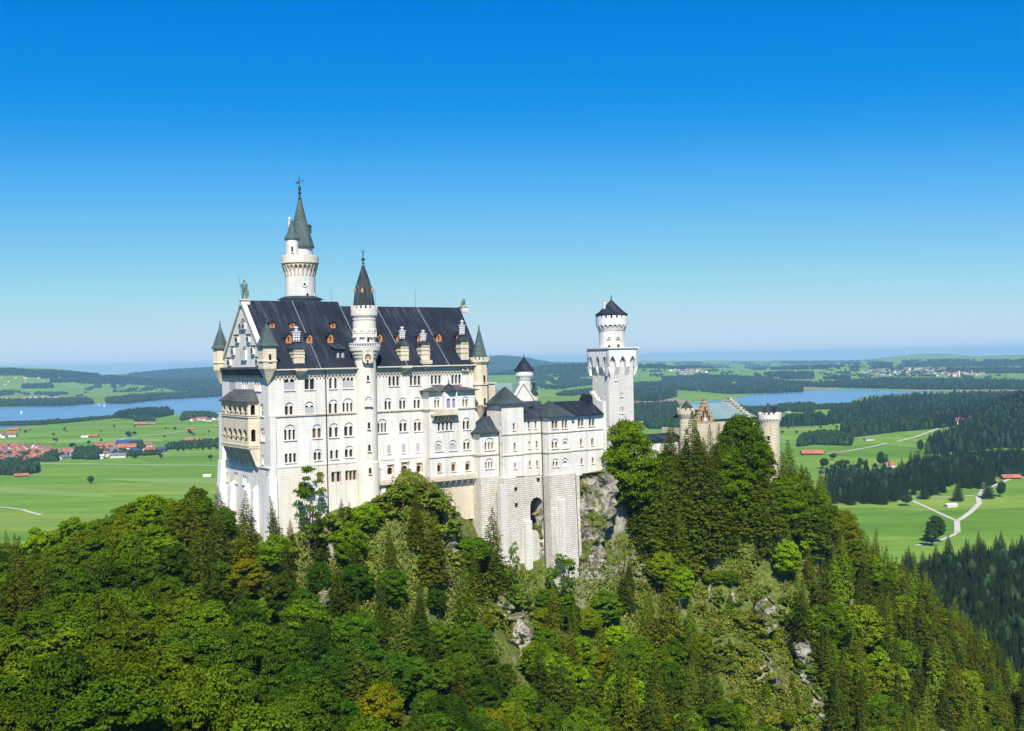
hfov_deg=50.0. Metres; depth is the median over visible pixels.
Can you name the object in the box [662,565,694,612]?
maple tree
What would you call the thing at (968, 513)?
gravel path
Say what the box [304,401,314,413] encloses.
window
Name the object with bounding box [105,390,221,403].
distant wood
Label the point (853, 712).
spruce tree
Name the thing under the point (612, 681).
maple tree
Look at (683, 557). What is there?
spruce tree
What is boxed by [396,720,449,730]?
beech tree
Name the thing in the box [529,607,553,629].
beech tree
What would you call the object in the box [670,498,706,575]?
spruce tree
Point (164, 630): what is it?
beech tree
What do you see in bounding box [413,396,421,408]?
window
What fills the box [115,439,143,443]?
village house
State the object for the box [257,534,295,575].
maple tree
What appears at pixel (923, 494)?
spruce tree
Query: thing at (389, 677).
spruce tree
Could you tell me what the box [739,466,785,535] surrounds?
spruce tree
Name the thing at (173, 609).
beech tree
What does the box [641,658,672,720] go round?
spruce tree
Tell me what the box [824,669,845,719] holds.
spruce tree
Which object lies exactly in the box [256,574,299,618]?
beech tree
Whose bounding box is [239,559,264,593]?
maple tree
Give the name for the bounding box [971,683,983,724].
spruce tree
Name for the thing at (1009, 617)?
forest floor
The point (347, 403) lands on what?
window
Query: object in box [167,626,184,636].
beech tree
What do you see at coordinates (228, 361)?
niche window
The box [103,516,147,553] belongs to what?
beech tree
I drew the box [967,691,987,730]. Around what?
spruce tree
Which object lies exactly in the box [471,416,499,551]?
corner pavilion
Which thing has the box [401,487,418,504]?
maple tree
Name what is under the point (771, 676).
shrub
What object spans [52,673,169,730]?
beech tree
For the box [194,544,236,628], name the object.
spruce tree
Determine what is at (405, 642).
spruce tree
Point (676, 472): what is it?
broadleaf tree
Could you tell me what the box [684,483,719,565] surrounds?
spruce tree
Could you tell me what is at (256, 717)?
beech tree
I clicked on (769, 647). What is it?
shrub
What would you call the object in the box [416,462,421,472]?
window
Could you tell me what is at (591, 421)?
window
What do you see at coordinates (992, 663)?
spruce tree
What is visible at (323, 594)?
rock face
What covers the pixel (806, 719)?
shrub
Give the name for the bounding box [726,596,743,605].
shrub
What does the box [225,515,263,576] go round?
spruce tree
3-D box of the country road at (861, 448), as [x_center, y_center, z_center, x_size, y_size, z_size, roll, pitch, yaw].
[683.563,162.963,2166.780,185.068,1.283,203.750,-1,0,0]
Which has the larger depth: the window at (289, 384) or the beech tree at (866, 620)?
the beech tree at (866, 620)
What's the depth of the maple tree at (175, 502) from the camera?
271.09 m
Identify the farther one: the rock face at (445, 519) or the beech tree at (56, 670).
the rock face at (445, 519)
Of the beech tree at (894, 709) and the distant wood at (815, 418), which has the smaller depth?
the beech tree at (894, 709)
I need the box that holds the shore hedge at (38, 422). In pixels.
[0,415,114,425]
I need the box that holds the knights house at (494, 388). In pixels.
[483,382,522,415]
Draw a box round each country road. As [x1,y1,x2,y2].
[40,463,217,465]
[827,443,886,453]
[899,428,939,440]
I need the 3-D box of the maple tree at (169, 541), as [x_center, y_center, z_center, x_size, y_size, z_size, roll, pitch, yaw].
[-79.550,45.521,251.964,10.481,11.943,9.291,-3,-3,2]
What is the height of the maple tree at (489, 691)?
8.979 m
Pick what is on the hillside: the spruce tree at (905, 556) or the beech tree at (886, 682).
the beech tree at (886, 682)
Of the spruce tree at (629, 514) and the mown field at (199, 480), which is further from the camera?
the mown field at (199, 480)
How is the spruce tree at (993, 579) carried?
on the meadow ground
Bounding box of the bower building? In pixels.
[486,387,608,590]
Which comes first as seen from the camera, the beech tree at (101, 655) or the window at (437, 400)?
the beech tree at (101, 655)
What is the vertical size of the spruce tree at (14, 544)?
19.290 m
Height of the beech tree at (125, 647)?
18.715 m
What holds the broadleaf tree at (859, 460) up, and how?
on the meadow ground
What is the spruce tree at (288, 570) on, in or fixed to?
on the hillside
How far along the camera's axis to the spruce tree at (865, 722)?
243.93 m
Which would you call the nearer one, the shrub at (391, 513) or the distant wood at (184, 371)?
the shrub at (391, 513)
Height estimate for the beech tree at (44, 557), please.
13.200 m
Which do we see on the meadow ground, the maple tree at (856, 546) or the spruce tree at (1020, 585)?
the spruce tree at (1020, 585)
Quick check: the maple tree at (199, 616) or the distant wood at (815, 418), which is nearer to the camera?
the maple tree at (199, 616)
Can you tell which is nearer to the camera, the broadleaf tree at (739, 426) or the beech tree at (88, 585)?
the beech tree at (88, 585)
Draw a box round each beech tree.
[0,550,26,574]
[0,553,11,573]
[0,577,41,624]
[0,636,29,685]
[0,676,35,703]
[0,699,38,730]
[1,657,41,686]
[4,561,50,586]
[14,567,59,595]
[21,645,102,706]
[23,551,66,575]
[26,625,98,660]
[38,530,74,552]
[45,580,89,616]
[48,571,104,594]
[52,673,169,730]
[62,529,100,563]
[65,592,133,644]
[70,536,109,566]
[70,658,152,730]
[77,555,112,588]
[80,645,123,669]
[85,614,168,663]
[91,560,143,591]
[93,599,143,624]
[96,523,115,550]
[96,660,181,729]
[97,588,129,597]
[98,633,157,670]
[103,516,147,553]
[116,501,151,523]
[120,586,134,595]
[135,584,169,603]
[139,618,175,645]
[142,575,187,598]
[145,579,183,601]
[146,642,208,668]
[146,656,193,722]
[147,498,175,524]
[148,598,194,629]
[152,544,193,583]
[156,686,236,730]
[157,625,230,667]
[159,664,241,730]
[160,505,201,542]
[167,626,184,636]
[175,585,217,608]
[191,499,212,519]
[199,650,255,693]
[208,660,262,710]
[211,505,237,541]
[220,700,303,730]
[225,602,236,612]
[226,599,268,630]
[234,621,283,673]
[237,673,281,707]
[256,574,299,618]
[264,702,311,730]
[266,675,284,696]
[270,624,284,637]
[272,691,329,730]
[278,659,329,693]
[282,674,346,730]
[284,587,320,619]
[293,621,338,672]
[305,561,332,592]
[315,647,358,686]
[320,664,353,698]
[333,697,363,721]
[338,563,376,601]
[344,634,385,686]
[353,661,394,701]
[355,680,405,728]
[380,652,417,699]
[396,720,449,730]
[402,624,440,662]
[407,694,470,730]
[418,715,433,723]
[426,588,447,620]
[426,656,471,696]
[427,497,446,514]
[441,650,485,693]
[443,636,479,661]
[456,535,491,564]
[459,718,485,730]
[465,676,504,705]
[466,712,486,729]
[477,649,501,681]
[482,614,494,628]
[484,707,502,720]
[491,663,517,707]
[497,701,528,725]
[499,717,515,730]
[504,683,538,714]
[511,719,533,730]
[526,712,550,730]
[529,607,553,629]
[531,626,561,651]
[534,588,557,610]
[535,705,564,730]
[557,603,580,634]
[560,720,583,730]
[579,607,603,639]
[586,667,605,697]
[589,590,623,626]
[593,646,617,680]
[617,635,654,666]
[617,645,656,682]
[619,663,642,679]
[642,648,682,678]
[644,551,678,596]
[646,659,691,687]
[654,660,686,708]
[658,637,687,670]
[688,632,713,668]
[695,700,746,730]
[703,570,721,587]
[710,703,759,730]
[731,697,754,722]
[780,708,795,730]
[845,603,887,652]
[849,550,877,582]
[865,692,894,717]
[867,701,911,730]
[870,662,912,701]
[892,594,919,636]
[900,606,926,634]
[909,581,924,599]
[933,596,944,614]
[937,617,952,629]
[941,610,960,630]
[947,668,984,704]
[965,690,1006,721]
[1009,687,1023,712]
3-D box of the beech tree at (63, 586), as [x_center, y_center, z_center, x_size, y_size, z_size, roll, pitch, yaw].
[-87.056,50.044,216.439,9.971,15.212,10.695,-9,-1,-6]
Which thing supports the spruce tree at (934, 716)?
on the hillside
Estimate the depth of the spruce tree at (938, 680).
313.89 m
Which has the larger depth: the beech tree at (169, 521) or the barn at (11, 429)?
the barn at (11, 429)
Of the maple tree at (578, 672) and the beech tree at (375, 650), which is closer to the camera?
the beech tree at (375, 650)
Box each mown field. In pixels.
[0,487,116,496]
[43,438,162,442]
[108,478,215,483]
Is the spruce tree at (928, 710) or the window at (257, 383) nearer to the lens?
the window at (257, 383)
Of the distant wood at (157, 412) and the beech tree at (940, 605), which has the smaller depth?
the beech tree at (940, 605)
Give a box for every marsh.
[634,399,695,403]
[803,387,846,389]
[904,389,1021,390]
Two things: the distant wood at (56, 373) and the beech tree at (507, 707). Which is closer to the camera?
the beech tree at (507, 707)
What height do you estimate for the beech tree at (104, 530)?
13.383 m
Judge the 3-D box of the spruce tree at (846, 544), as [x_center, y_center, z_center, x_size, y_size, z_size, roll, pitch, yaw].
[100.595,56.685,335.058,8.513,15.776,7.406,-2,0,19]
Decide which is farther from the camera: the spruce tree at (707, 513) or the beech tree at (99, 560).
the spruce tree at (707, 513)
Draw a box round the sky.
[0,0,1023,373]
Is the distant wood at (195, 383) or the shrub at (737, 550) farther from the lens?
the distant wood at (195, 383)
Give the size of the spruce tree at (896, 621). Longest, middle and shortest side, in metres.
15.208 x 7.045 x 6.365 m
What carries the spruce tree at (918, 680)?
on the hillside
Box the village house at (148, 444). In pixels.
[144,442,152,446]
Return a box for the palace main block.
[211,251,489,541]
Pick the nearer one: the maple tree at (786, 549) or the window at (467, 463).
the window at (467, 463)
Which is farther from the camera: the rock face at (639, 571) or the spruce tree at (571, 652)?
the rock face at (639, 571)
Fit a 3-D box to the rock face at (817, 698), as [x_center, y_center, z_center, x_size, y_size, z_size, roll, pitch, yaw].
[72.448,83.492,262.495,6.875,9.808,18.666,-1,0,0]
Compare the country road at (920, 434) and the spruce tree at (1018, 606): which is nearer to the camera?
the spruce tree at (1018, 606)
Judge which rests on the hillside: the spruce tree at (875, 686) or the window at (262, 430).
the spruce tree at (875, 686)
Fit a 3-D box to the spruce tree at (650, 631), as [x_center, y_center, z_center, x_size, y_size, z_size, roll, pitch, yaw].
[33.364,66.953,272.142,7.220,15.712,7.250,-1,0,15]
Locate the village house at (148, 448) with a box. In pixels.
[141,446,155,450]
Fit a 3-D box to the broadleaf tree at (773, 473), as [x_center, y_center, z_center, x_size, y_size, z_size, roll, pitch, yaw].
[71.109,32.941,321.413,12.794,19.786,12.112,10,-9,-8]
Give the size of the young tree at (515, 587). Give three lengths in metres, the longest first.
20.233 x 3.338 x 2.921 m
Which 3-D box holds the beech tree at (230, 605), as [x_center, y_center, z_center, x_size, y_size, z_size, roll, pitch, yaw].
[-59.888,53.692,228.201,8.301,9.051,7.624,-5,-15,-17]
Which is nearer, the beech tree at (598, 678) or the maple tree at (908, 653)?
the beech tree at (598, 678)
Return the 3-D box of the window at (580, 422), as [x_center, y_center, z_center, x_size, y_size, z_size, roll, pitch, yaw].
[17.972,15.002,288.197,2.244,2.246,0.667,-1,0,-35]
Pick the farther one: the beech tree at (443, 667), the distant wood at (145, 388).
the distant wood at (145, 388)
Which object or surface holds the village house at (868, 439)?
on the meadow ground
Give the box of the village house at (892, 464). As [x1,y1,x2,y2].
[883,462,896,467]
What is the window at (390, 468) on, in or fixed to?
in the palace main block
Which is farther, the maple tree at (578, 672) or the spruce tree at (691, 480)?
the spruce tree at (691, 480)
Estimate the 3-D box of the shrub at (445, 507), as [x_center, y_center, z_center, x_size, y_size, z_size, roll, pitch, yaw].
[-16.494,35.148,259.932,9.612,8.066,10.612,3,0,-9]
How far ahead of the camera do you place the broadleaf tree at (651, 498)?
295.67 m
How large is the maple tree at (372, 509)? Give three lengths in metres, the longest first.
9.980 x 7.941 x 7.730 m
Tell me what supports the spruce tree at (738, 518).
on the hillside
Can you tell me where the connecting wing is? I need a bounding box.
[611,432,679,468]
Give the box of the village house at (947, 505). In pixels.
[943,503,957,507]
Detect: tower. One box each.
[277,177,323,300]
[514,354,533,390]
[585,298,638,446]
[758,403,780,493]
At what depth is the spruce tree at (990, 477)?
1535.65 m
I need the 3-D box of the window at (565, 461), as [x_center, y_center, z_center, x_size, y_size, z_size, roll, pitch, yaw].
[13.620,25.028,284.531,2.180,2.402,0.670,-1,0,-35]
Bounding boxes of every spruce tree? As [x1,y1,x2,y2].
[2,530,13,553]
[2,538,36,629]
[6,534,19,572]
[16,572,41,637]
[35,562,59,607]
[84,555,99,581]
[164,485,215,575]
[185,529,203,590]
[187,521,223,599]
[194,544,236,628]
[205,504,234,574]
[207,486,227,537]
[222,631,235,662]
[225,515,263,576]
[227,491,260,562]
[235,576,250,605]
[265,496,290,566]
[277,539,298,596]
[280,615,291,638]
[310,509,331,559]
[325,565,369,645]
[326,571,343,615]
[333,501,344,535]
[339,632,374,716]
[347,535,359,578]
[373,571,395,635]
[374,604,393,650]
[378,647,407,727]
[381,529,398,565]
[385,541,397,570]
[386,599,426,707]
[406,482,429,548]
[408,703,417,721]
[411,576,431,626]
[414,511,455,586]
[423,630,444,689]
[451,559,483,633]
[451,663,478,712]
[466,544,487,599]
[474,507,514,596]
[500,710,509,730]
[510,688,527,727]
[527,645,562,713]
[536,643,577,716]
[544,578,568,656]
[557,615,586,707]
[567,676,582,713]
[570,603,583,653]
[574,666,609,728]
[594,614,608,671]
[597,633,620,711]
[604,683,617,726]
[610,642,647,730]
[610,713,622,730]
[616,568,637,611]
[619,668,641,730]
[623,555,636,593]
[624,471,643,531]
[625,452,660,547]
[630,642,652,713]
[633,472,677,564]
[635,592,657,641]
[635,676,664,730]
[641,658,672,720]
[642,603,657,648]
[642,675,674,730]
[647,570,690,662]
[651,697,672,730]
[656,441,691,545]
[659,527,676,570]
[660,419,690,524]
[664,429,687,519]
[664,438,709,553]
[666,411,728,555]
[666,679,679,727]
[670,429,695,528]
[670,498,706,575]
[670,506,695,578]
[674,675,699,730]
[675,654,700,714]
[683,440,731,555]
[683,595,698,641]
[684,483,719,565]
[686,631,705,692]
[688,433,728,536]
[689,430,742,543]
[691,656,727,725]
[700,459,734,554]
[702,425,731,544]
[708,670,725,702]
[712,423,731,528]
[715,453,745,548]
[720,418,748,522]
[733,436,764,524]
[734,503,751,533]
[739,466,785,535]
[741,435,771,525]
[741,464,787,538]
[749,477,784,538]
[750,499,776,555]
[772,451,811,536]
[781,572,825,655]
[783,440,813,520]
[788,578,818,664]
[789,465,831,552]
[792,468,841,560]
[804,544,817,589]
[808,559,834,637]
[813,629,850,696]
[816,469,833,532]
[817,622,831,677]
[818,527,841,588]
[820,477,839,531]
[822,552,857,629]
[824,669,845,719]
[825,663,851,730]
[826,672,854,730]
[827,585,858,666]
[827,649,863,725]
[834,526,856,574]
[836,534,857,601]
[845,718,853,730]
[846,483,856,505]
[850,649,875,712]
[851,664,871,730]
[852,571,868,605]
[852,639,879,699]
[856,693,869,730]
[857,556,884,614]
[860,709,874,730]
[866,595,890,652]
[866,599,896,680]
[869,527,883,568]
[869,672,880,695]
[876,483,888,504]
[876,546,897,601]
[878,703,889,729]
[883,591,897,641]
[885,590,901,637]
[890,637,918,705]
[891,482,897,500]
[891,672,915,730]
[892,712,905,730]
[897,563,910,596]
[897,592,922,663]
[901,708,911,730]
[902,548,908,568]
[903,572,930,637]
[908,675,922,715]
[909,556,922,597]
[909,595,942,669]
[909,643,932,704]
[913,682,937,730]
[915,571,947,628]
[917,476,930,498]
[921,718,930,730]
[922,572,945,608]
[922,639,937,679]
[922,640,957,710]
[924,591,942,631]
[925,479,932,495]
[928,717,936,730]
[929,604,945,649]
[929,695,939,730]
[931,545,938,558]
[934,556,942,574]
[935,679,954,726]
[937,654,986,730]
[938,633,965,686]
[941,533,955,555]
[944,589,950,607]
[944,614,960,672]
[945,557,953,573]
[946,607,965,634]
[948,718,958,730]
[951,477,964,501]
[955,614,982,671]
[957,703,972,730]
[958,634,972,686]
[960,612,978,651]
[962,634,983,689]
[963,559,968,573]
[965,542,972,562]
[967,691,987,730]
[971,625,989,674]
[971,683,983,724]
[971,717,980,730]
[974,530,980,551]
[976,469,983,488]
[978,540,984,553]
[978,609,984,628]
[979,472,995,499]
[981,714,993,730]
[985,667,1006,730]
[987,651,1004,704]
[988,466,993,485]
[989,573,995,591]
[991,643,1016,707]
[993,547,999,563]
[996,668,1012,730]
[998,653,1012,702]
[999,554,1004,569]
[999,630,1004,643]
[1004,657,1017,714]
[1008,540,1015,551]
[1013,669,1023,729]
[1013,709,1023,730]
[1014,598,1022,612]
[1015,574,1023,595]
[1015,619,1023,636]
[1016,541,1022,556]
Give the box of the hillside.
[138,460,1021,730]
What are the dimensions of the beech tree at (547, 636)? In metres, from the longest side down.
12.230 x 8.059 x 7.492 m
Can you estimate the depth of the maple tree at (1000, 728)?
316.44 m
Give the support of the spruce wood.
on the meadow ground
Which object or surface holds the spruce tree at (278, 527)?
on the hillside
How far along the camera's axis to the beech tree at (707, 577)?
298.43 m
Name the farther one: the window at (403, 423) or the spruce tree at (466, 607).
the window at (403, 423)
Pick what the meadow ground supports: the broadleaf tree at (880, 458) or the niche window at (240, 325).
the broadleaf tree at (880, 458)
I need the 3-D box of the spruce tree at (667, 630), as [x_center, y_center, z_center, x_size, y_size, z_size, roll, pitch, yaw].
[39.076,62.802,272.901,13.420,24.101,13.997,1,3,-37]
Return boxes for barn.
[7,428,20,430]
[13,473,28,476]
[88,434,98,436]
[134,422,147,424]
[799,450,823,454]
[999,474,1022,478]
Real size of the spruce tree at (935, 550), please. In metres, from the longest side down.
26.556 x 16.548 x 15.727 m
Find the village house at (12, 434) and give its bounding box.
[8,433,17,436]
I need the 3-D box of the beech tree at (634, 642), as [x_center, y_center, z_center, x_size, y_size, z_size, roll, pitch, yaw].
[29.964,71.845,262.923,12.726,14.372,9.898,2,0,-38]
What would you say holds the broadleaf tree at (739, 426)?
on the hillside
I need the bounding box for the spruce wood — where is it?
[18,440,1023,730]
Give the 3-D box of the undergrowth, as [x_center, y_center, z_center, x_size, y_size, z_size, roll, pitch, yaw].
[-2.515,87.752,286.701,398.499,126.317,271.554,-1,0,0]
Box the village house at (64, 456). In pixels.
[59,455,69,458]
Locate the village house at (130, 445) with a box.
[116,443,137,449]
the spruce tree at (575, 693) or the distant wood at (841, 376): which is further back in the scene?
the distant wood at (841, 376)
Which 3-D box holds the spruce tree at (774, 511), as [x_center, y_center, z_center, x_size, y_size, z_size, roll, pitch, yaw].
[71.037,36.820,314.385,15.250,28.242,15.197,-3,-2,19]
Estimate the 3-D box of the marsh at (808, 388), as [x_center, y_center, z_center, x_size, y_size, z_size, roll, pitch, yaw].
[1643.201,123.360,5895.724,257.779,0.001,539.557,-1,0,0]
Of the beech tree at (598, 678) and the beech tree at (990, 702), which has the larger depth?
the beech tree at (990, 702)
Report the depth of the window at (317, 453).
257.11 m
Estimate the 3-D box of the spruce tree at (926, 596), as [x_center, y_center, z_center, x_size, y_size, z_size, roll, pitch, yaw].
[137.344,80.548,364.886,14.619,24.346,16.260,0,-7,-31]
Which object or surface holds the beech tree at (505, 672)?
on the hillside
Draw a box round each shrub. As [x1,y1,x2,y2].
[312,513,351,546]
[343,506,359,526]
[366,548,377,555]
[370,489,406,504]
[374,504,397,520]
[388,481,423,496]
[394,512,407,518]
[401,482,432,498]
[412,489,443,506]
[419,490,436,498]
[422,517,429,525]
[423,497,460,532]
[431,517,464,542]
[451,552,472,564]
[482,607,505,622]
[484,601,499,610]
[497,615,506,622]
[505,634,514,641]
[508,589,534,607]
[515,660,532,669]
[528,611,544,623]
[638,576,650,587]
[691,553,705,568]
[694,603,707,614]
[708,576,722,584]
[709,593,725,604]
[709,654,738,672]
[712,630,721,636]
[712,639,726,650]
[723,642,750,661]
[725,542,741,551]
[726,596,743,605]
[726,608,744,623]
[737,568,752,575]
[738,594,749,599]
[738,643,753,653]
[740,613,763,631]
[742,649,753,657]
[744,679,762,687]
[749,620,762,632]
[750,630,771,646]
[750,667,779,683]
[751,554,762,562]
[758,585,772,593]
[758,709,781,728]
[759,642,773,649]
[762,681,779,691]
[767,703,778,709]
[769,684,784,693]
[774,640,787,649]
[776,609,787,622]
[778,658,793,669]
[781,596,796,604]
[787,674,795,684]
[791,657,819,676]
[795,714,810,722]
[796,710,802,720]
[802,701,822,714]
[806,674,817,681]
[812,688,826,699]
[824,718,836,730]
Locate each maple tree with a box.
[0,542,18,560]
[0,572,7,581]
[0,607,55,675]
[0,608,10,625]
[0,623,18,637]
[0,691,14,730]
[7,689,69,730]
[20,526,54,559]
[34,563,85,588]
[34,590,104,622]
[35,609,107,653]
[45,543,70,563]
[49,517,85,559]
[61,687,160,730]
[82,518,114,533]
[91,549,121,574]
[106,504,126,525]
[109,551,160,588]
[116,591,156,621]
[117,532,148,559]
[125,513,146,526]
[133,493,172,538]
[141,524,173,554]
[145,537,187,574]
[148,600,181,621]
[154,500,180,523]
[175,498,205,526]
[177,604,235,631]
[184,487,212,519]
[200,600,230,622]
[202,562,232,599]
[205,630,259,675]
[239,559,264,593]
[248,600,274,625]
[254,630,314,681]
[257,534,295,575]
[277,598,333,632]
[328,609,382,648]
[330,523,369,572]
[332,715,358,730]
[345,715,396,730]
[351,501,384,539]
[375,569,408,612]
[392,656,434,709]
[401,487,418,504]
[408,689,440,716]
[412,711,467,730]
[431,621,451,659]
[442,623,468,652]
[466,624,496,652]
[467,685,503,710]
[471,706,492,721]
[480,717,511,730]
[519,640,554,676]
[539,651,572,691]
[560,706,606,730]
[562,664,593,702]
[570,636,598,667]
[589,725,619,730]
[592,697,611,725]
[602,625,633,658]
[603,672,646,711]
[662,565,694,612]
[670,709,706,730]
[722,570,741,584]
[755,724,782,730]
[772,539,802,589]
[776,501,797,526]
[806,601,858,643]
[836,660,859,701]
[846,538,861,556]
[856,553,885,592]
[865,646,889,687]
[868,723,894,730]
[875,571,902,601]
[881,561,905,585]
[888,637,922,671]
[925,613,934,634]
[936,628,967,653]
[978,673,1003,698]
[990,726,1003,730]
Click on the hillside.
(766, 574)
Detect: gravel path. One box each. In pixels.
[1,507,41,514]
[912,500,955,519]
[916,532,957,545]
[954,479,1010,532]
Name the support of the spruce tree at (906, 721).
on the hillside
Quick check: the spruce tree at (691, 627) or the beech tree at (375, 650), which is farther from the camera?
the spruce tree at (691, 627)
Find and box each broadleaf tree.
[88,476,93,483]
[227,558,265,599]
[599,416,663,533]
[627,475,668,546]
[655,452,688,498]
[658,460,687,499]
[665,511,674,535]
[707,445,756,509]
[711,412,770,482]
[728,488,756,534]
[736,434,777,481]
[744,494,769,529]
[763,449,777,487]
[768,474,797,512]
[769,475,816,538]
[810,489,838,549]
[819,458,828,468]
[831,508,865,553]
[838,459,846,467]
[857,458,863,464]
[876,451,884,463]
[899,495,912,502]
[917,440,923,450]
[922,528,938,545]
[925,515,946,541]
[996,481,1005,496]
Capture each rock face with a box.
[318,580,333,606]
[441,512,460,566]
[492,582,515,619]
[508,609,534,656]
[532,507,544,559]
[579,469,618,570]
[634,562,647,587]
[706,572,712,601]
[711,552,719,565]
[730,578,737,603]
[750,649,790,694]
[754,596,779,636]
[784,633,813,683]
[805,686,828,726]
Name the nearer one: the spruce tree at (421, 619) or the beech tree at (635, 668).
the spruce tree at (421, 619)
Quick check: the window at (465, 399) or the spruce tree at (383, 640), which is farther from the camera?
the window at (465, 399)
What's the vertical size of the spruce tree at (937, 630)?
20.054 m
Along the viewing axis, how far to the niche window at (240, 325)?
261.42 m
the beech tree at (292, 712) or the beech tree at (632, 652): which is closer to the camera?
the beech tree at (292, 712)
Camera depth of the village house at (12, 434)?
3084.88 m
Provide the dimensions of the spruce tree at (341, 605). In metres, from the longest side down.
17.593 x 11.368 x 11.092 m
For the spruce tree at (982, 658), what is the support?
on the hillside
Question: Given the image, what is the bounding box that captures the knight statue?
[238,275,248,298]
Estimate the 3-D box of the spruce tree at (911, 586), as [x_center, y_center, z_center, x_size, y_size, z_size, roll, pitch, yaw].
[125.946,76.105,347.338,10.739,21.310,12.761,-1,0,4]
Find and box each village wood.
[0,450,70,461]
[0,457,40,474]
[43,448,59,461]
[71,444,102,459]
[95,445,162,457]
[128,440,145,446]
[164,437,218,449]
[179,410,218,420]
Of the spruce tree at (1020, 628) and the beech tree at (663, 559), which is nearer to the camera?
the beech tree at (663, 559)
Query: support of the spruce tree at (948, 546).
on the meadow ground
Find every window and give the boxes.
[226,359,231,365]
[229,380,234,390]
[230,348,235,354]
[234,336,239,342]
[234,471,237,483]
[238,323,246,329]
[240,350,246,359]
[242,380,247,388]
[242,474,246,485]
[250,347,254,353]
[254,380,260,391]
[259,403,263,416]
[259,427,264,441]
[261,454,263,464]
[283,378,295,390]
[283,424,296,440]
[284,402,293,414]
[284,452,296,463]
[304,378,315,390]
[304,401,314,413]
[312,424,322,438]
[313,448,322,460]
[328,399,338,414]
[329,378,337,389]
[329,422,339,437]
[330,449,338,459]
[331,471,340,482]
[342,377,353,388]
[342,398,353,412]
[344,422,353,436]
[344,445,354,457]
[345,470,355,480]
[377,418,387,433]
[384,397,391,410]
[387,444,391,453]
[387,464,393,474]
[388,376,399,386]
[399,397,406,409]
[399,419,408,432]
[402,443,405,453]
[409,375,421,385]
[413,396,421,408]
[414,418,422,431]
[416,442,420,452]
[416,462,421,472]
[430,374,441,384]
[434,397,440,408]
[434,440,443,451]
[437,421,453,431]
[437,463,442,472]
[449,439,457,450]
[451,374,460,384]
[451,462,456,471]
[462,396,468,406]
[462,417,470,429]
[463,438,471,450]
[465,461,470,470]
[484,437,494,450]
[485,457,494,469]
[551,420,558,429]
[551,438,558,448]
[552,458,558,467]
[561,420,567,428]
[562,438,568,448]
[562,457,568,466]
[577,418,584,426]
[588,418,594,426]
[619,407,624,413]
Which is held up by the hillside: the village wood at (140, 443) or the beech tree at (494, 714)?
the beech tree at (494, 714)
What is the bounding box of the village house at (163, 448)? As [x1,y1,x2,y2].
[156,447,166,451]
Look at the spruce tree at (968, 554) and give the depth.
941.18 m
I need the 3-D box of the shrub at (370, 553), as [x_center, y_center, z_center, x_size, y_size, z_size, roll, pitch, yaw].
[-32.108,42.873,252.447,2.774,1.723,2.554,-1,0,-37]
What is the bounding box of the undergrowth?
[187,466,1012,730]
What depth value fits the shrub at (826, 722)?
253.53 m
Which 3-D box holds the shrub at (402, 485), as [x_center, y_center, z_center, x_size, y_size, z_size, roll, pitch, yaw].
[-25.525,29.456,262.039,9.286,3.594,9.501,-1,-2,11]
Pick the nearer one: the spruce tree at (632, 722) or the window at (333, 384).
the spruce tree at (632, 722)
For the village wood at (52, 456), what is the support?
on the meadow ground
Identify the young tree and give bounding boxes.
[292,465,329,567]
[507,541,519,613]
[545,554,576,610]
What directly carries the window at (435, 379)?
in the palace main block
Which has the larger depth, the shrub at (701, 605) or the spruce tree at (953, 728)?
the spruce tree at (953, 728)
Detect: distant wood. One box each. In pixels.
[0,367,50,378]
[0,389,83,396]
[0,396,93,406]
[21,382,53,388]
[26,368,99,376]
[34,391,67,394]
[49,370,216,382]
[61,373,221,391]
[84,383,164,392]
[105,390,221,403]
[113,405,173,418]
[128,366,213,374]
[133,415,154,421]
[488,355,577,375]
[530,362,587,376]
[531,371,591,383]
[535,378,592,389]
[556,387,592,395]
[558,363,586,372]
[633,358,1023,368]
[633,380,677,400]
[634,400,679,411]
[634,410,676,420]
[638,364,686,368]
[641,368,760,376]
[643,416,678,428]
[661,374,803,393]
[740,401,814,414]
[746,365,813,369]
[763,370,813,376]
[779,365,826,368]
[779,371,814,378]
[779,402,850,411]
[780,360,858,363]
[780,410,827,426]
[782,376,1023,389]
[796,429,853,446]
[819,364,1006,380]
[823,374,846,379]
[824,464,894,496]
[827,405,858,423]
[840,413,944,436]
[850,389,1023,426]
[870,362,893,368]
[895,447,1023,485]
[898,360,1023,367]
[925,407,1023,453]
[935,366,1023,373]
[994,398,1023,418]
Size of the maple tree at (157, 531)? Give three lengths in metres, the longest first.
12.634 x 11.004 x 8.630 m
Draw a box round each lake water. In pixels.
[0,396,221,428]
[690,389,948,405]
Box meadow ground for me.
[0,354,1023,566]
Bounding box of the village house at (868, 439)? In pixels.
[863,437,873,440]
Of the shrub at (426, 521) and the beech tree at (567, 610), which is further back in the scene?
the beech tree at (567, 610)
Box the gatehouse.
[662,397,756,490]
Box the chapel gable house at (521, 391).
[512,381,537,400]
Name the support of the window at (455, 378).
in the palace main block
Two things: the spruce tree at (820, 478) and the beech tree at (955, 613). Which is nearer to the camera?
the spruce tree at (820, 478)
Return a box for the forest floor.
[899,542,1023,677]
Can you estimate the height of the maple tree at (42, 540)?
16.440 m
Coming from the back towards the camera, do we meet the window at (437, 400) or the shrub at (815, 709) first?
the window at (437, 400)
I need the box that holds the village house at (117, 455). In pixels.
[109,453,126,457]
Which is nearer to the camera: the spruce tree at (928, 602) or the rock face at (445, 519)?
the rock face at (445, 519)
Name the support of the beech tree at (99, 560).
on the hillside
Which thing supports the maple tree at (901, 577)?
on the hillside
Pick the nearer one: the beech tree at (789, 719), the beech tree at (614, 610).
the beech tree at (789, 719)
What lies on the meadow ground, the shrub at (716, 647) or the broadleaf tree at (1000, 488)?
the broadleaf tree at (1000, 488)

